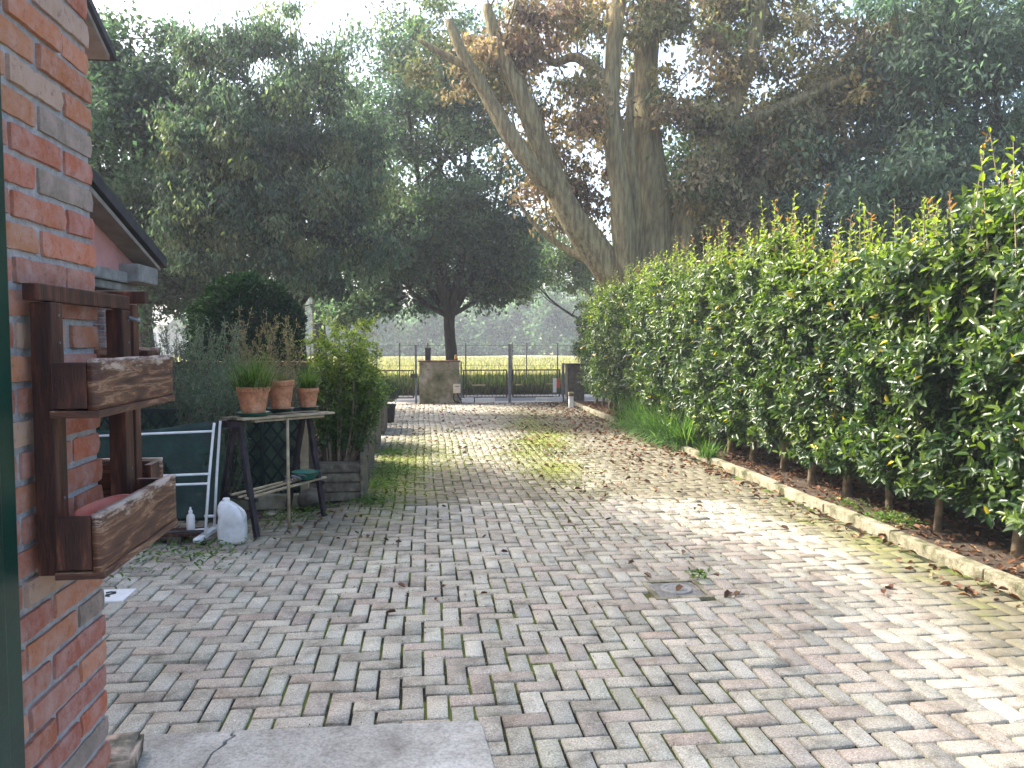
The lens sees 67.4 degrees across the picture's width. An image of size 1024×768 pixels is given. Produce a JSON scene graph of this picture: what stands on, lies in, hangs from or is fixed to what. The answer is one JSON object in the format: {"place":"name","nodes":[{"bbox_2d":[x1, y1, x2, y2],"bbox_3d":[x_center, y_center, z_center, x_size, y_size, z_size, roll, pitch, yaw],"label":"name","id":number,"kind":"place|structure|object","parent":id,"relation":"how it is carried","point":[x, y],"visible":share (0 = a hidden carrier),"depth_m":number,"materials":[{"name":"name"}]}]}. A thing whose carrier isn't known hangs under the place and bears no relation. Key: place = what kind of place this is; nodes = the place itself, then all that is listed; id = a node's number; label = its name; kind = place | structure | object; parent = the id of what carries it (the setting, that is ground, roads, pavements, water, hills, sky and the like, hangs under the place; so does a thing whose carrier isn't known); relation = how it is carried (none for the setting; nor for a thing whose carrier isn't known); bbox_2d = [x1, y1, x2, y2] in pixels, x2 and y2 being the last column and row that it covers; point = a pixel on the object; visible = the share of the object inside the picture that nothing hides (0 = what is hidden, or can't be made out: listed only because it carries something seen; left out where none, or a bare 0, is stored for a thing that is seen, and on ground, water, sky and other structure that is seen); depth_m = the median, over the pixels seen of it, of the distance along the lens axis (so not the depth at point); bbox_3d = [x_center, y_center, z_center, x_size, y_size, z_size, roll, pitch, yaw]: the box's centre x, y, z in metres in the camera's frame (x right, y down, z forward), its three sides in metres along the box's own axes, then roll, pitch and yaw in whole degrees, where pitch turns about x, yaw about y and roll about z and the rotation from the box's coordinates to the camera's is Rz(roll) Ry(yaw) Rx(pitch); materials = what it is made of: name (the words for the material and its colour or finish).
{"place":"outdoors","nodes":[
{"label":"outdoors","id":0,"kind":"place"},
{"bbox_2d":[177,422,341,527],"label":"garden soil","id":1,"kind":"structure","parent":0,"point":[260,512],"depth_m":6.83,"materials":[{"name":"brown soil"}]},
{"bbox_2d":[84,0,166,347],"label":"neighbour house","id":2,"kind":"structure","parent":1,"relation":"on","point":[128,253],"depth_m":8.66,"materials":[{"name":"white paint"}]},
{"bbox_2d":[86,0,245,346],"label":"broadleaf tree","id":3,"kind":"object","parent":1,"relation":"on","point":[114,106],"visible":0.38,"depth_m":16.46,"materials":[{"name":"green plant"}]},
{"bbox_2d":[139,312,248,427],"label":"rosemary bush","id":4,"kind":"object","parent":1,"relation":"on","point":[190,365],"visible":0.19,"depth_m":7.19,"materials":[{"name":"green plant"}]},
{"bbox_2d":[96,407,303,493],"bbox_3d":[-3.049,0.651,6.978,2.352,0.930,0.088,0,3,-7],"label":"lattice fence","id":5,"kind":"object","parent":1,"relation":"on","point":[267,458],"visible":0.12,"depth_m":7.06,"materials":[{"name":"green plastic"}]},
{"bbox_2d":[174,370,251,498],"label":"rosemary bush","id":6,"kind":"object","parent":1,"relation":"on","point":[213,414],"visible":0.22,"depth_m":6.72,"materials":[{"name":"green plant"}]},
{"bbox_2d":[142,361,313,449],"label":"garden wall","id":7,"kind":"structure","parent":1,"relation":"on","point":[302,364],"depth_m":9.82,"materials":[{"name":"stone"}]},
{"bbox_2d":[182,269,308,360],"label":"round bush","id":8,"kind":"object","parent":1,"relation":"on","point":[227,296],"visible":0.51,"depth_m":11.02,"materials":[{"name":"green plant"}]},
{"bbox_2d":[230,493,299,509],"bbox_3d":[-2.996,1.062,6.801,2.180,0.130,0.100,0,3,-7],"label":"edging stone","id":9,"kind":"object","parent":1,"relation":"on","point":[271,501],"visible":0.24,"depth_m":6.85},
{"bbox_2d":[225,305,306,407],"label":"flowering weed","id":10,"kind":"object","parent":1,"relation":"on","point":[269,350],"visible":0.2,"depth_m":7.98,"materials":[{"name":"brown plant"}]},
{"bbox_2d":[126,0,424,360],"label":"broadleaf tree","id":11,"kind":"object","parent":1,"relation":"on","point":[271,162],"visible":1,"depth_m":15.48,"materials":[{"name":"green plant"}]},
{"bbox_2d":[300,422,308,490],"bbox_3d":[-1.888,0.706,6.995,0.070,0.820,0.070,0,3,-7],"label":"fence post","id":12,"kind":"object","parent":1,"relation":"on","point":[304,458],"visible":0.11,"depth_m":6.96,"materials":[{"name":"grey wood"}]},
{"bbox_2d":[297,487,318,508],"bbox_3d":[-1.825,1.028,6.928,0.217,0.187,0.229,0,3,-7],"label":"rock","id":13,"kind":"object","parent":1,"relation":"on","point":[308,496],"visible":0.83,"depth_m":6.84,"materials":[{"name":"stone"}]},
{"bbox_2d":[173,347,586,377],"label":"field","id":14,"kind":"structure","parent":0,"point":[551,354],"depth_m":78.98,"materials":[{"name":"green plant"}]},
{"bbox_2d":[152,310,186,354],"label":"farm building","id":15,"kind":"structure","parent":14,"relation":"on","point":[156,331],"depth_m":83.28,"materials":[{"name":"grey stone"}]},
{"bbox_2d":[119,20,432,364],"bbox_3d":[-8.133,-5.929,26.045,11.098,12.034,5.326,0,3,-7],"label":"broadleaf tree","id":16,"kind":"object","parent":14,"relation":"on","point":[316,327],"depth_m":26.00,"materials":[{"name":"green plant"}]},
{"bbox_2d":[517,222,611,319],"bbox_3d":[1.611,-2.995,27.421,5.459,6.000,3.443,0,3,-7],"label":"broadleaf tree","id":17,"kind":"object","parent":14,"relation":"on","point":[580,273],"visible":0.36,"depth_m":26.84,"materials":[{"name":"green plant"}]},
{"bbox_2d":[313,371,564,390],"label":"tall grass","id":18,"kind":"structure","parent":0,"point":[486,379],"depth_m":22.38,"materials":[{"name":"plant"}]},
{"bbox_2d":[168,274,713,355],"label":"distant wood","id":19,"kind":"object","parent":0,"point":[524,325],"depth_m":84.66,"materials":[{"name":"green plant"}]},
{"bbox_2d":[393,394,530,395],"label":"verge","id":20,"kind":"structure","parent":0,"point":[479,394],"depth_m":22.10,"materials":[{"name":"soil"}]},
{"bbox_2d":[305,0,557,359],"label":"broadleaf tree","id":21,"kind":"object","parent":20,"relation":"on","point":[499,251],"visible":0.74,"depth_m":19.83,"materials":[{"name":"green plant"}]},
{"bbox_2d":[307,343,572,383],"bbox_3d":[-1.293,-0.460,22.306,21.546,1.460,0.031,0,3,-7],"label":"wire fence","id":22,"kind":"object","parent":20,"relation":"on","point":[465,345],"visible":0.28,"depth_m":22.38,"materials":[{"name":"metal"}]},
{"bbox_2d":[389,382,590,394],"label":"dark verge plants","id":23,"kind":"object","parent":20,"relation":"on","point":[484,391],"visible":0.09,"depth_m":21.93,"materials":[{"name":"green plant"}]},
{"bbox_2d":[387,400,601,403],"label":"gravel strip","id":24,"kind":"object","parent":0,"point":[482,402],"depth_m":19.34,"materials":[{"name":"grey gravel"}]},
{"bbox_2d":[564,363,583,400],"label":"gate pillar","id":25,"kind":"structure","parent":24,"relation":"on","point":[572,372],"depth_m":19.02,"materials":[{"name":"concrete"}]},
{"bbox_2d":[388,394,606,401],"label":"road","id":26,"kind":"structure","parent":0,"point":[588,397],"depth_m":20.41,"materials":[{"name":"grey asphalt"}]},
{"bbox_2d":[93,0,1023,313],"label":"sky","id":27,"kind":"structure","parent":0,"point":[336,9],"materials":[{"name":"white"}]},
{"bbox_2d":[101,402,1023,767],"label":"driveway","id":28,"kind":"structure","parent":0,"point":[895,702],"depth_m":4.06,"materials":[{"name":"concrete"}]},
{"bbox_2d":[0,0,109,767],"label":"brick house","id":29,"kind":"structure","parent":28,"relation":"on","point":[53,679],"depth_m":1.75,"materials":[{"name":"red brick"}]},
{"bbox_2d":[22,283,177,580],"bbox_3d":[-0.992,0.092,1.899,0.148,0.642,0.514,0,3,-7],"label":"planter rack","id":30,"kind":"object","parent":29,"relation":"attached to","point":[119,384],"visible":1,"depth_m":1.70,"materials":[{"name":"brown wood"}]},
{"bbox_2d":[73,494,129,515],"bbox_3d":[-0.980,0.355,1.853,0.095,0.130,0.264,0,3,-7],"label":"plant trough","id":31,"kind":"object","parent":30,"relation":"in","point":[89,509],"visible":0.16,"depth_m":1.89,"materials":[{"name":"red plastic"}]},
{"bbox_2d":[128,316,140,322],"bbox_3d":[-1.054,-0.180,2.158,0.024,0.017,0.145,-1,3,-17],"label":"tie wire","id":32,"kind":"object","parent":30,"relation":"attached to","point":[137,320],"visible":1,"depth_m":2.11,"materials":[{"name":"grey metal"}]},
{"bbox_2d":[94,291,162,497],"bbox_3d":[-1.341,0.053,2.243,0.574,0.642,0.148,0,3,-7],"label":"planter rack","id":33,"kind":"object","parent":29,"relation":"attached to","point":[152,467],"visible":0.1,"depth_m":2.24,"materials":[{"name":"brown wood"}]},
{"bbox_2d":[104,588,136,603],"bbox_3d":[-2.400,1.249,4.521,0.285,0.027,0.220,0,3,-7],"label":"paper sheet","id":34,"kind":"object","parent":28,"relation":"on","point":[116,595],"visible":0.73,"depth_m":4.53,"materials":[{"name":"white paper"}]},
{"bbox_2d":[96,421,223,545],"bbox_3d":[-2.828,0.733,5.853,1.203,0.891,0.704,0,3,-7],"label":"folded camp bed","id":35,"kind":"object","parent":28,"relation":"on","point":[192,454],"visible":0.43,"depth_m":5.94,"materials":[{"name":"green fabric"}]},
{"bbox_2d":[161,527,203,543],"bbox_3d":[-2.902,1.147,5.723,1.120,0.079,0.200,0,3,-8],"label":"board","id":36,"kind":"object","parent":28,"relation":"on","point":[179,536],"visible":0.26,"depth_m":5.70,"materials":[{"name":"brown wood"}]},
{"bbox_2d":[186,507,194,529],"bbox_3d":[-2.409,1.013,5.757,0.060,0.183,0.060,0,3,-7],"label":"spray bottle","id":37,"kind":"object","parent":36,"relation":"on","point":[190,521],"visible":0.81,"depth_m":5.74,"materials":[{"name":"white plastic"}]},
{"bbox_2d":[217,497,247,544],"bbox_3d":[-2.080,1.017,5.726,0.212,0.342,0.148,0,3,-7],"label":"plastic canister","id":38,"kind":"object","parent":28,"relation":"on","point":[232,523],"visible":0.98,"depth_m":5.66,"materials":[{"name":"white plastic"}]},
{"bbox_2d":[216,410,334,537],"bbox_3d":[-1.962,0.691,6.347,0.501,0.926,1.019,2,4,26],"label":"trestle table","id":39,"kind":"object","parent":28,"relation":"on","point":[238,427],"visible":0.9,"depth_m":6.15,"materials":[{"name":"grey wood"}]},
{"bbox_2d":[209,350,290,416],"bbox_3d":[-2.045,-0.024,5.992,0.742,0.542,0.717,-3,4,-44],"label":"flower pot","id":40,"kind":"object","parent":39,"relation":"on","point":[252,390],"visible":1,"depth_m":5.91,"materials":[{"name":"ceramic"}]},
{"bbox_2d":[267,364,297,411],"bbox_3d":[-1.891,0.028,6.282,0.268,0.396,0.305,2,4,37],"label":"flower pot","id":41,"kind":"object","parent":39,"relation":"on","point":[280,395],"visible":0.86,"depth_m":6.22,"materials":[{"name":"ceramic"}]},
{"bbox_2d":[283,474,306,481],"bbox_3d":[-1.805,0.781,6.385,0.205,0.060,0.050,-2,4,-35],"label":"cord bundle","id":42,"kind":"object","parent":39,"relation":"on","point":[298,476],"visible":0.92,"depth_m":6.37,"materials":[{"name":"grey fabric"}]},
{"bbox_2d":[292,469,319,479],"bbox_3d":[-1.748,0.772,6.516,0.236,0.064,0.236,0,3,-7],"label":"plastic bowl","id":43,"kind":"object","parent":39,"relation":"on","point":[310,474],"visible":0.88,"depth_m":6.50,"materials":[{"name":"green plastic"}]},
{"bbox_2d":[287,361,329,410],"bbox_3d":[-1.706,0.007,6.498,0.473,0.424,0.508,3,4,43],"label":"flower pot","id":44,"kind":"object","parent":39,"relation":"on","point":[307,389],"visible":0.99,"depth_m":6.44,"materials":[{"name":"ceramic"}]},
{"bbox_2d":[137,720,493,767],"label":"doorstep","id":45,"kind":"object","parent":28,"relation":"on","point":[456,744],"visible":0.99,"depth_m":2.81,"materials":[{"name":"concrete"}]},
{"bbox_2d":[105,732,144,767],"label":"stone block","id":46,"kind":"structure","parent":45,"relation":"on","point":[127,750],"depth_m":2.66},
{"bbox_2d":[268,387,368,485],"bbox_3d":[-1.942,0.520,7.719,1.010,1.010,0.020,0,3,-7],"label":"reed screen","id":47,"kind":"object","parent":28,"relation":"on","point":[310,454],"visible":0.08,"depth_m":7.72,"materials":[{"name":"grey wicker"}]},
{"bbox_2d":[312,445,367,500],"bbox_3d":[-1.657,0.856,7.443,0.470,0.450,0.590,0,3,-7],"label":"slatted planter","id":48,"kind":"object","parent":28,"relation":"on","point":[344,480],"visible":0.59,"depth_m":7.18,"materials":[{"name":"grey wood"}]},
{"bbox_2d":[294,313,402,460],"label":"tall shrub","id":49,"kind":"object","parent":48,"relation":"on","point":[354,402],"visible":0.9,"depth_m":7.20,"materials":[{"name":"green plant"}]},
{"bbox_2d":[335,424,374,475],"bbox_3d":[-1.866,0.740,9.000,0.430,0.510,1.140,0,3,-7],"label":"slatted planter","id":50,"kind":"object","parent":28,"relation":"on","point":[371,453],"visible":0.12,"depth_m":8.90,"materials":[{"name":"grey wood"}]},
{"bbox_2d":[374,410,380,452],"bbox_3d":[-2.087,0.639,10.834,0.410,0.510,1.140,0,3,-7],"label":"slatted planter","id":51,"kind":"object","parent":28,"relation":"on","point":[377,432],"visible":0.19,"depth_m":10.56,"materials":[{"name":"grey wood"}]},
{"bbox_2d":[380,398,386,433],"bbox_3d":[-2.320,0.526,12.868,0.410,0.510,1.040,0,3,-7],"label":"slatted planter","id":52,"kind":"object","parent":28,"relation":"on","point":[384,423],"visible":0.26,"depth_m":12.42,"materials":[{"name":"grey wood"}]},
{"bbox_2d":[373,379,388,402],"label":"planter shrub","id":53,"kind":"object","parent":52,"relation":"on","point":[382,389],"visible":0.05,"depth_m":12.87,"materials":[{"name":"green plant"}]},
{"bbox_2d":[380,379,400,422],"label":"ball shrub","id":54,"kind":"object","parent":28,"relation":"on","point":[390,413],"visible":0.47,"depth_m":14.20,"materials":[{"name":"green plant"}]},
{"bbox_2d":[411,345,416,402],"bbox_3d":[-2.381,-0.235,18.641,0.161,1.414,0.111,0,3,-7],"label":"gate post","id":55,"kind":"object","parent":28,"relation":"on","point":[414,375],"visible":1,"depth_m":18.64,"materials":[{"name":"grey metal"}]},
{"bbox_2d":[382,370,413,398],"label":"foot gate","id":56,"kind":"structure","parent":55,"relation":"attached to","point":[403,388],"depth_m":18.64,"materials":[{"name":"grey metal"}]},
{"bbox_2d":[418,360,460,403],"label":"gate pillar","id":57,"kind":"structure","parent":28,"relation":"on","point":[438,379],"depth_m":18.62,"materials":[{"name":"beige concrete"}]},
{"bbox_2d":[425,348,430,359],"bbox_3d":[-2.052,-0.731,18.742,0.159,0.311,0.154,0,3,-7],"label":"black flue","id":58,"kind":"object","parent":57,"relation":"on","point":[427,353],"visible":1,"depth_m":18.68,"materials":[{"name":"metal"}]},
{"bbox_2d":[453,384,459,392],"bbox_3d":[-1.339,0.108,18.630,0.175,0.220,0.100,0,3,-7],"label":"control box","id":59,"kind":"object","parent":57,"relation":"attached to","point":[456,388],"visible":1,"depth_m":18.58,"materials":[{"name":"beige plastic"}]},
{"bbox_2d":[460,361,461,402],"bbox_3d":[-1.242,-0.044,18.807,0.052,1.014,0.052,0,3,-7],"label":"gate post","id":60,"kind":"object","parent":28,"relation":"on","point":[461,380],"visible":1,"depth_m":18.79,"materials":[{"name":"grey metal"}]},
{"bbox_2d":[463,369,506,397],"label":"swing gate","id":61,"kind":"structure","parent":60,"relation":"attached to","point":[481,384],"depth_m":18.87,"materials":[{"name":"grey metal"}]},
{"bbox_2d":[461,397,494,401],"bbox_3d":[-0.828,0.387,18.777,0.820,0.117,0.104,0,3,-7],"label":"gate motor","id":62,"kind":"object","parent":28,"relation":"on","point":[470,399],"visible":1,"depth_m":18.74,"materials":[{"name":"grey metal"}]},
{"bbox_2d":[508,344,511,402],"bbox_3d":[-0.055,-0.261,18.931,0.082,1.434,0.082,0,3,-7],"label":"gate post","id":63,"kind":"object","parent":28,"relation":"on","point":[509,373],"visible":1,"depth_m":18.90,"materials":[{"name":"grey metal"}]},
{"bbox_2d":[109,447,945,588],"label":"weeds","id":64,"kind":"object","parent":28,"relation":"on","point":[389,480],"visible":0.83,"depth_m":6.42,"materials":[{"name":"green plant"}]},
{"bbox_2d":[536,397,566,401],"bbox_3d":[0.970,0.376,18.983,0.760,0.117,0.104,0,3,-7],"label":"gate motor","id":65,"kind":"object","parent":28,"relation":"on","point":[558,399],"visible":1,"depth_m":18.94,"materials":[{"name":"grey metal"}]},
{"bbox_2d":[561,363,564,396],"bbox_3d":[1.266,-0.035,19.096,0.072,0.964,0.072,0,3,-7],"label":"gate post","id":66,"kind":"object","parent":28,"relation":"on","point":[562,379],"visible":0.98,"depth_m":19.06,"materials":[{"name":"grey metal"}]},
{"bbox_2d":[512,369,559,397],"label":"swing gate","id":67,"kind":"structure","parent":66,"relation":"attached to","point":[532,370],"depth_m":19.00,"materials":[{"name":"grey metal"}]},
{"bbox_2d":[553,378,559,392],"bbox_3d":[1.103,0.031,19.035,0.180,0.360,0.020,0,3,-7],"label":"warning sign","id":68,"kind":"object","parent":67,"relation":"attached to","point":[556,381],"visible":1,"depth_m":19.03,"materials":[{"name":"white plastic"}]},
{"bbox_2d":[568,392,573,407],"bbox_3d":[1.332,0.364,17.356,0.120,0.360,0.110,0,3,-7],"label":"short bollard","id":69,"kind":"object","parent":28,"relation":"on","point":[570,399],"visible":0.95,"depth_m":17.31,"materials":[{"name":"white plastic"}]},
{"bbox_2d":[185,401,1023,612],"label":"fallen leaves","id":70,"kind":"object","parent":28,"relation":"on","point":[925,534],"visible":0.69,"depth_m":7.75,"materials":[{"name":"brown plant"}]},
{"bbox_2d":[297,405,1017,767],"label":"moss","id":71,"kind":"object","parent":28,"relation":"on","point":[551,451],"visible":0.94,"depth_m":8.19,"materials":[{"name":"green plant"}]},
{"bbox_2d":[641,579,713,601],"bbox_3d":[0.995,1.255,4.652,0.350,0.041,0.335,0,3,-7],"label":"drain cover","id":72,"kind":"object","parent":28,"relation":"on","point":[665,590],"visible":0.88,"depth_m":4.62,"materials":[{"name":"concrete"}]},
{"bbox_2d":[564,399,1023,599],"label":"kerb","id":73,"kind":"structure","parent":28,"relation":"on","point":[974,569],"depth_m":6.00,"materials":[{"name":"concrete"}]},
{"bbox_2d":[573,400,1023,578],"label":"planting bed","id":74,"kind":"object","parent":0,"point":[979,544],"visible":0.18,"depth_m":6.49,"materials":[{"name":"soil"}]},
{"bbox_2d":[569,287,606,404],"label":"hedge shrub","id":75,"kind":"object","parent":74,"relation":"on","point":[580,332],"visible":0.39,"depth_m":17.76,"materials":[{"name":"green plant"}]},
{"bbox_2d":[574,284,606,405],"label":"hedge shrub","id":76,"kind":"object","parent":74,"relation":"on","point":[584,352],"visible":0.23,"depth_m":17.17,"materials":[{"name":"green plant"}]},
{"bbox_2d":[584,284,612,409],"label":"hedge shrub","id":77,"kind":"object","parent":74,"relation":"on","point":[594,310],"visible":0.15,"depth_m":16.53,"materials":[{"name":"green plant"}]},
{"bbox_2d":[585,276,622,412],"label":"hedge shrub","id":78,"kind":"object","parent":74,"relation":"on","point":[595,322],"visible":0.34,"depth_m":15.74,"materials":[{"name":"green plant"}]},
{"bbox_2d":[591,266,628,407],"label":"hedge shrub","id":79,"kind":"object","parent":74,"relation":"on","point":[605,352],"visible":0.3,"depth_m":15.10,"materials":[{"name":"green plant"}]},
{"bbox_2d":[605,259,656,407],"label":"hedge shrub","id":80,"kind":"object","parent":74,"relation":"on","point":[626,298],"visible":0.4,"depth_m":13.79,"materials":[{"name":"green plant"}]},
{"bbox_2d":[602,263,664,403],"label":"hedge shrub","id":81,"kind":"object","parent":74,"relation":"on","point":[617,364],"visible":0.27,"depth_m":14.37,"materials":[{"name":"green plant"}]},
{"bbox_2d":[619,259,687,406],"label":"hedge shrub","id":82,"kind":"object","parent":74,"relation":"on","point":[633,345],"visible":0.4,"depth_m":13.05,"materials":[{"name":"green plant"}]},
{"bbox_2d":[629,249,692,414],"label":"hedge shrub","id":83,"kind":"object","parent":74,"relation":"on","point":[640,318],"visible":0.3,"depth_m":12.47,"materials":[{"name":"green plant"}]},
{"bbox_2d":[600,392,722,453],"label":"border grass","id":84,"kind":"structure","parent":74,"relation":"on","point":[642,421],"depth_m":11.49,"materials":[{"name":"green plant"}]},
{"bbox_2d":[637,236,701,417],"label":"hedge shrub","id":85,"kind":"object","parent":74,"relation":"on","point":[659,279],"visible":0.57,"depth_m":11.78,"materials":[{"name":"green plant"}]},
{"bbox_2d":[650,242,717,436],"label":"hedge shrub","id":86,"kind":"object","parent":74,"relation":"on","point":[673,318],"visible":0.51,"depth_m":11.17,"materials":[{"name":"green plant"}]},
{"bbox_2d":[388,0,986,408],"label":"oak tree","id":87,"kind":"object","parent":74,"relation":"on","point":[641,203],"visible":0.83,"depth_m":15.41,"materials":[{"name":"brown plant"}]},
{"bbox_2d":[666,229,753,446],"bbox_3d":[2.774,-0.584,10.553,1.261,3.049,1.126,0,3,-7],"label":"hedge shrub","id":88,"kind":"object","parent":74,"relation":"on","point":[690,401],"visible":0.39,"depth_m":10.46,"materials":[{"name":"green plant"}]},
{"bbox_2d":[694,433,730,458],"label":"grass tuft","id":89,"kind":"object","parent":74,"relation":"on","point":[708,452],"visible":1,"depth_m":9.53,"materials":[{"name":"green plant"}]},
{"bbox_2d":[677,219,770,454],"bbox_3d":[2.770,-0.569,9.915,1.368,3.087,1.112,0,3,-7],"label":"hedge shrub","id":90,"kind":"object","parent":74,"relation":"on","point":[708,387],"visible":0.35,"depth_m":9.82,"materials":[{"name":"green plant"}]},
{"bbox_2d":[703,215,793,461],"bbox_3d":[2.898,-0.500,9.269,1.261,3.018,1.189,0,3,-7],"label":"hedge shrub","id":91,"kind":"object","parent":74,"relation":"on","point":[728,350],"visible":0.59,"depth_m":9.15,"materials":[{"name":"green plant"}]},
{"bbox_2d":[729,184,835,471],"bbox_3d":[3.083,-0.562,8.613,1.334,3.215,1.195,0,3,-7],"label":"hedge shrub","id":92,"kind":"object","parent":74,"relation":"on","point":[761,429],"visible":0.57,"depth_m":8.41,"materials":[{"name":"green plant"}]},
{"bbox_2d":[749,207,858,484],"bbox_3d":[3.125,-0.343,7.847,1.247,2.863,1.146,0,3,-7],"label":"hedge shrub","id":93,"kind":"object","parent":74,"relation":"on","point":[791,270],"visible":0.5,"depth_m":7.75,"materials":[{"name":"green plant"}]},
{"bbox_2d":[617,307,1023,526],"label":"net fence","id":94,"kind":"object","parent":74,"relation":"on","point":[960,509],"depth_m":7.09,"materials":[{"name":"green plastic"}]},
{"bbox_2d":[781,216,900,496],"bbox_3d":[3.197,-0.219,7.240,1.221,2.685,1.153,0,3,-7],"label":"hedge shrub","id":95,"kind":"object","parent":74,"relation":"on","point":[802,299],"visible":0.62,"depth_m":7.14,"materials":[{"name":"green plant"}]},
{"bbox_2d":[812,198,968,510],"bbox_3d":[3.310,-0.242,6.623,1.278,2.797,1.133,0,3,-7],"label":"hedge shrub","id":96,"kind":"object","parent":74,"relation":"on","point":[856,333],"visible":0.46,"depth_m":6.55,"materials":[{"name":"green plant"}]},
{"bbox_2d":[840,191,1014,531],"bbox_3d":[3.295,-0.159,5.897,1.319,2.710,1.140,0,3,-7],"label":"hedge shrub","id":97,"kind":"object","parent":74,"relation":"on","point":[910,268],"visible":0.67,"depth_m":5.77,"materials":[{"name":"green plant"}]},
{"bbox_2d":[908,127,1023,557],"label":"hedge shrub","id":98,"kind":"object","parent":74,"relation":"on","point":[982,385],"visible":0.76,"depth_m":5.21,"materials":[{"name":"green plant"}]},
{"bbox_2d":[966,135,1023,536],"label":"hedge shrub","id":99,"kind":"object","parent":74,"relation":"on","point":[1011,455],"visible":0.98,"depth_m":4.69,"materials":[{"name":"green plant"}]},
{"label":"lawn beyond hedge","id":100,"kind":"structure","parent":0,"visible":0},
{"bbox_2d":[591,102,879,321],"bbox_3d":[5.974,-3.164,18.680,8.241,7.313,4.543,0,3,-7],"label":"broadleaf tree","id":101,"kind":"object","parent":100,"relation":"on","point":[668,143],"depth_m":18.21,"materials":[{"name":"green plant"}]},
{"bbox_2d":[749,0,1023,307],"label":"broadleaf tree","id":102,"kind":"object","parent":100,"relation":"on","point":[982,45],"visible":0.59,"depth_m":14.56,"materials":[{"name":"green plant"}]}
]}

